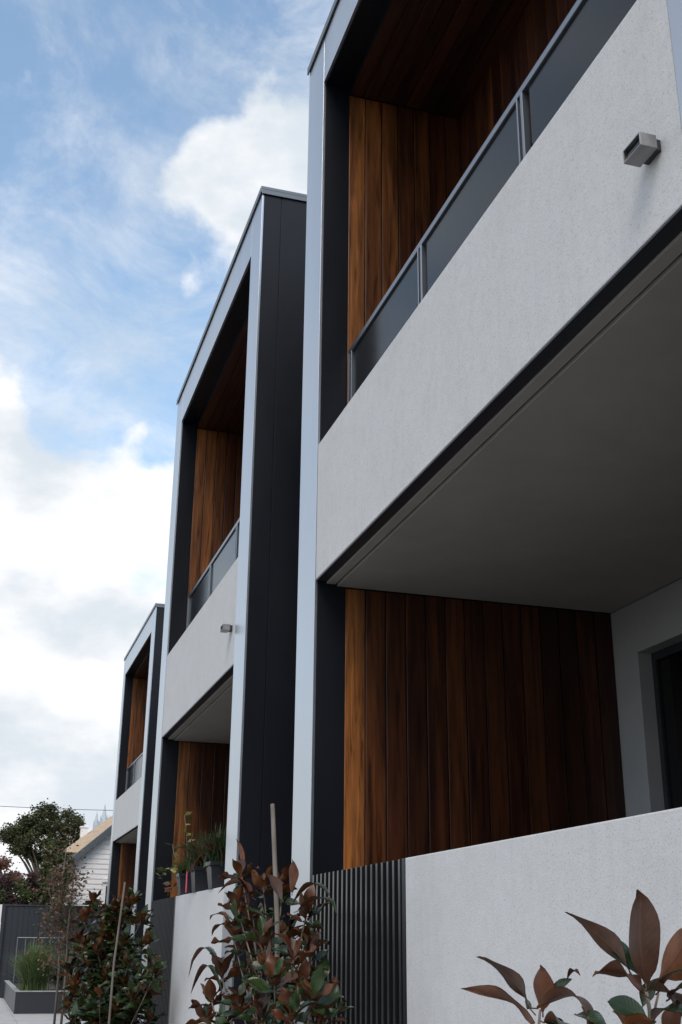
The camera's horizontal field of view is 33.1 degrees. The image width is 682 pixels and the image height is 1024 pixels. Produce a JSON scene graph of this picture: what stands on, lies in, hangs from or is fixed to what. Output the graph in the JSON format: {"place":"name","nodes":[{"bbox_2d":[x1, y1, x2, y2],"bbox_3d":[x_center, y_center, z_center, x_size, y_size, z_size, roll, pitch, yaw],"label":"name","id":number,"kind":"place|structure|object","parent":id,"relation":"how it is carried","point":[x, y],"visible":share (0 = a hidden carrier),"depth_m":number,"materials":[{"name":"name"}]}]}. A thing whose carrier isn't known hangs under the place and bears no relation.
{"place":"outdoors","nodes":[
{"label":"outdoors","id":0,"kind":"place"},
{"bbox_2d":[0,998,16,1023],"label":"footpath","id":1,"kind":"structure","parent":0,"point":[6,1016],"depth_m":24.30,"materials":[{"name":"concrete"}]},
{"bbox_2d":[2,998,86,1023],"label":"path","id":2,"kind":"structure","parent":0,"point":[33,1018],"depth_m":23.50,"materials":[{"name":"concrete"}]},
{"bbox_2d":[3,980,102,1013],"bbox_3d":[-6.738,12.041,28.628,3.020,0.465,7.320,7,-21,-16],"label":"planter box","id":3,"kind":"object","parent":2,"relation":"on","point":[17,1000],"visible":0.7,"depth_m":25.14,"materials":[{"name":"grey concrete"}]},
{"bbox_2d":[6,938,63,990],"bbox_3d":[-6.931,10.289,26.114,1.898,1.206,1.901,7,-21,-16],"label":"grass clump","id":4,"kind":"object","parent":3,"relation":"on","point":[31,978],"visible":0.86,"depth_m":25.86,"materials":[{"name":"green plant"}]},
{"bbox_2d":[13,937,72,983],"bbox_3d":[-8.181,12.338,31.572,1.510,1.204,0.028,7,-21,-16],"label":"metal rail","id":5,"kind":"object","parent":3,"relation":"on","point":[33,947],"visible":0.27,"depth_m":31.62,"materials":[{"name":"metal"}]},
{"bbox_2d":[42,940,85,989],"bbox_3d":[-6.767,11.017,27.906,1.128,1.173,1.431,0,-21,1],"label":"shrub","id":6,"kind":"object","parent":3,"relation":"on","point":[78,962],"visible":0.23,"depth_m":27.78,"materials":[{"name":"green plant"}]},
{"bbox_2d":[105,924,130,992],"bbox_3d":[-4.966,10.051,25.379,0.073,1.930,4.668,7,-21,-16],"label":"slatted screen","id":7,"kind":"object","parent":2,"relation":"on","point":[129,940],"visible":0.01,"depth_m":24.07,"materials":[{"name":"black metal"}]},
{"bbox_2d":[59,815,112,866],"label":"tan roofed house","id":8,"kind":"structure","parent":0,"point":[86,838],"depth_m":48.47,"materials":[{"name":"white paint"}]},
{"bbox_2d":[93,806,109,828],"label":"cathedral","id":9,"kind":"structure","parent":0,"point":[103,818],"depth_m":381.96,"materials":[{"name":"stone"}]},
{"bbox_2d":[0,0,333,924],"label":"sky","id":10,"kind":"structure","parent":0,"point":[140,140],"materials":[{"name":"blue"}]},
{"label":"ground","id":11,"kind":"structure","parent":0,"visible":0},
{"bbox_2d":[0,853,25,894],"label":"tree","id":12,"kind":"object","parent":11,"relation":"on","point":[15,874],"visible":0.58,"depth_m":45.78,"materials":[{"name":"red plant"}]},
{"bbox_2d":[0,870,42,925],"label":"bush","id":13,"kind":"object","parent":11,"relation":"on","point":[23,891],"visible":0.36,"depth_m":37.18,"materials":[{"name":"green plant"}]},
{"bbox_2d":[28,875,51,904],"bbox_3d":[-9.097,12.752,35.424,1.043,3.864,1.009,-17,-27,39],"label":"bush","id":14,"kind":"object","parent":11,"relation":"on","point":[38,895],"visible":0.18,"depth_m":35.49,"materials":[{"name":"green plant"}]},
{"bbox_2d":[0,798,87,882],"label":"tree","id":15,"kind":"object","parent":11,"relation":"on","point":[28,832],"visible":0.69,"depth_m":60.23,"materials":[{"name":"green plant"}]},
{"bbox_2d":[0,904,101,997],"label":"boundary fence","id":16,"kind":"object","parent":11,"relation":"on","point":[18,921],"visible":0.13,"depth_m":32.43,"materials":[{"name":"grey metal"}]},
{"bbox_2d":[35,838,76,904],"bbox_3d":[-8.552,11.958,34.030,1.237,4.401,1.221,7,-21,-16],"label":"tree","id":17,"kind":"object","parent":11,"relation":"on","point":[45,865],"visible":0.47,"depth_m":34.38,"materials":[{"name":"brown plant"}]},
{"bbox_2d":[56,825,111,905],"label":"weatherboard cottage","id":18,"kind":"structure","parent":11,"relation":"on","point":[96,853],"depth_m":35.72,"materials":[{"name":"white paint"}]},
{"bbox_2d":[101,882,107,905],"bbox_3d":[-6.781,12.135,35.630,1.270,1.200,0.042,7,-21,-16],"label":"window","id":19,"kind":"structure","parent":18,"relation":"in","point":[104,894],"depth_m":35.56,"materials":[{"name":"white paint"}]},
{"bbox_2d":[104,603,164,1020],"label":"townhouse","id":20,"kind":"structure","parent":11,"relation":"on","point":[130,837],"depth_m":27.54,"materials":[{"name":"white paint"}]},
{"bbox_2d":[144,896,175,1023],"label":"slatted screen","id":21,"kind":"object","parent":11,"relation":"on","point":[163,920],"visible":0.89,"depth_m":11.92,"materials":[{"name":"black metal"}]},
{"bbox_2d":[169,887,223,1023],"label":"front wall","id":22,"kind":"structure","parent":11,"relation":"on","point":[194,923],"depth_m":10.46,"materials":[{"name":"white paint"}]},
{"bbox_2d":[176,873,192,895],"bbox_3d":[-1.538,3.734,11.502,0.216,0.204,0.216,7,-21,-16],"label":"plant pot","id":23,"kind":"object","parent":22,"relation":"on","point":[181,882],"visible":0.46,"depth_m":11.42,"materials":[{"name":"black plastic"}]},
{"bbox_2d":[156,811,193,895],"bbox_3d":[-1.660,3.503,11.772,0.649,0.831,1.140,21,-29,-43],"label":"potted plant","id":24,"kind":"object","parent":23,"relation":"in","point":[174,869],"visible":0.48,"depth_m":11.76,"materials":[{"name":"green plant"}]},
{"bbox_2d":[190,866,208,892],"bbox_3d":[-1.288,3.441,10.744,0.236,0.224,0.236,7,-21,-16],"label":"plant pot","id":25,"kind":"object","parent":22,"relation":"on","point":[199,881],"visible":0.52,"depth_m":10.65,"materials":[{"name":"black plastic"}]},
{"bbox_2d":[185,871,187,892],"bbox_3d":[-1.460,3.495,10.859,0.006,0.198,0.045,7,-21,-16],"label":"plant tag","id":26,"kind":"object","parent":25,"relation":"in","point":[186,882],"visible":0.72,"depth_m":10.85,"materials":[{"name":"red"}]},
{"bbox_2d":[168,829,216,872],"bbox_3d":[-1.257,3.177,10.810,0.875,0.408,0.997,7,-21,-16],"label":"potted plant","id":27,"kind":"object","parent":25,"relation":"in","point":[194,858],"visible":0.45,"depth_m":10.73,"materials":[{"name":"green plant"}]},
{"bbox_2d":[205,861,224,888],"bbox_3d":[-1.053,3.174,10.027,0.236,0.224,0.236,7,-21,-16],"label":"plant pot","id":28,"kind":"object","parent":22,"relation":"on","point":[215,870],"visible":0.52,"depth_m":9.93,"materials":[{"name":"black plastic"}]},
{"bbox_2d":[184,824,226,867],"bbox_3d":[-1.047,2.925,10.117,0.819,0.395,0.846,7,-21,-16],"label":"potted plant","id":29,"kind":"object","parent":28,"relation":"in","point":[216,850],"visible":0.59,"depth_m":10.01,"materials":[{"name":"green plant"}]},
{"bbox_2d":[138,186,306,1023],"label":"townhouse","id":30,"kind":"structure","parent":11,"relation":"on","point":[224,750],"depth_m":11.22,"materials":[{"name":"metal"}]},
{"bbox_2d":[220,624,232,632],"bbox_3d":[-1.037,1.056,10.408,0.092,0.054,0.112,7,-21,-16],"label":"wall light","id":31,"kind":"object","parent":30,"relation":"attached to","point":[225,628],"visible":1,"depth_m":10.37,"materials":[{"name":"metal"}]},
{"bbox_2d":[310,858,406,1023],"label":"slatted screen","id":32,"kind":"object","parent":11,"relation":"on","point":[363,930],"visible":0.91,"depth_m":5.98,"materials":[{"name":"black metal"}]},
{"bbox_2d":[289,0,681,1023],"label":"townhouse","id":33,"kind":"structure","parent":11,"relation":"on","point":[489,626],"depth_m":7.44,"materials":[{"name":"white paint"}]},
{"bbox_2d":[623,131,660,166],"bbox_3d":[1.054,-1.262,4.008,0.092,0.054,0.112,7,-21,-16],"label":"wall light","id":34,"kind":"object","parent":33,"relation":"attached to","point":[640,149],"visible":1,"depth_m":3.99,"materials":[{"name":"metal"}]},
{"bbox_2d":[651,641,681,809],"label":"glazed door","id":35,"kind":"structure","parent":33,"relation":"in","point":[666,662],"depth_m":7.71,"materials":[{"name":"black glass"}]},
{"bbox_2d":[405,807,681,1023],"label":"front wall","id":36,"kind":"structure","parent":11,"relation":"on","point":[508,903],"depth_m":4.23,"materials":[{"name":"white paint"}]},
{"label":"utility pole","id":37,"kind":"object","parent":11,"relation":"on","visible":0},
{"bbox_2d":[1,806,112,810],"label":"overhead cable","id":38,"kind":"object","parent":37,"relation":"attached to","point":[52,808],"visible":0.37,"depth_m":56.35,"materials":[{"name":"grey plastic"}]},
{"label":"garden bed","id":39,"kind":"structure","parent":0,"visible":0},
{"bbox_2d":[25,825,94,1023],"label":"young tree","id":40,"kind":"object","parent":39,"relation":"on","point":[59,907],"visible":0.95,"depth_m":18.56,"materials":[{"name":"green plant"}]},
{"bbox_2d":[57,887,167,1023],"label":"magnolia shrub","id":41,"kind":"object","parent":39,"relation":"on","point":[127,1007],"visible":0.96,"depth_m":11.41,"materials":[{"name":"green plant"}]},
{"bbox_2d":[108,882,125,1023],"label":"garden stake","id":42,"kind":"object","parent":39,"relation":"on","point":[112,981],"visible":1,"depth_m":10.78,"materials":[{"name":"brown wood"}]},
{"bbox_2d":[186,839,354,1023],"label":"magnolia shrub","id":43,"kind":"object","parent":39,"relation":"on","point":[278,991],"visible":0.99,"depth_m":5.82,"materials":[{"name":"green plant"}]},
{"bbox_2d":[270,803,279,956],"bbox_3d":[-0.357,2.673,6.052,0.042,2.244,0.308,9,-22,-20],"label":"garden stake","id":44,"kind":"object","parent":39,"relation":"on","point":[275,874],"visible":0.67,"depth_m":6.35,"materials":[{"name":"brown wood"}]},
{"bbox_2d":[461,889,681,1023],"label":"magnolia shrub","id":45,"kind":"object","parent":39,"relation":"on","point":[639,956],"visible":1,"depth_m":2.68,"materials":[{"name":"brown plant"}]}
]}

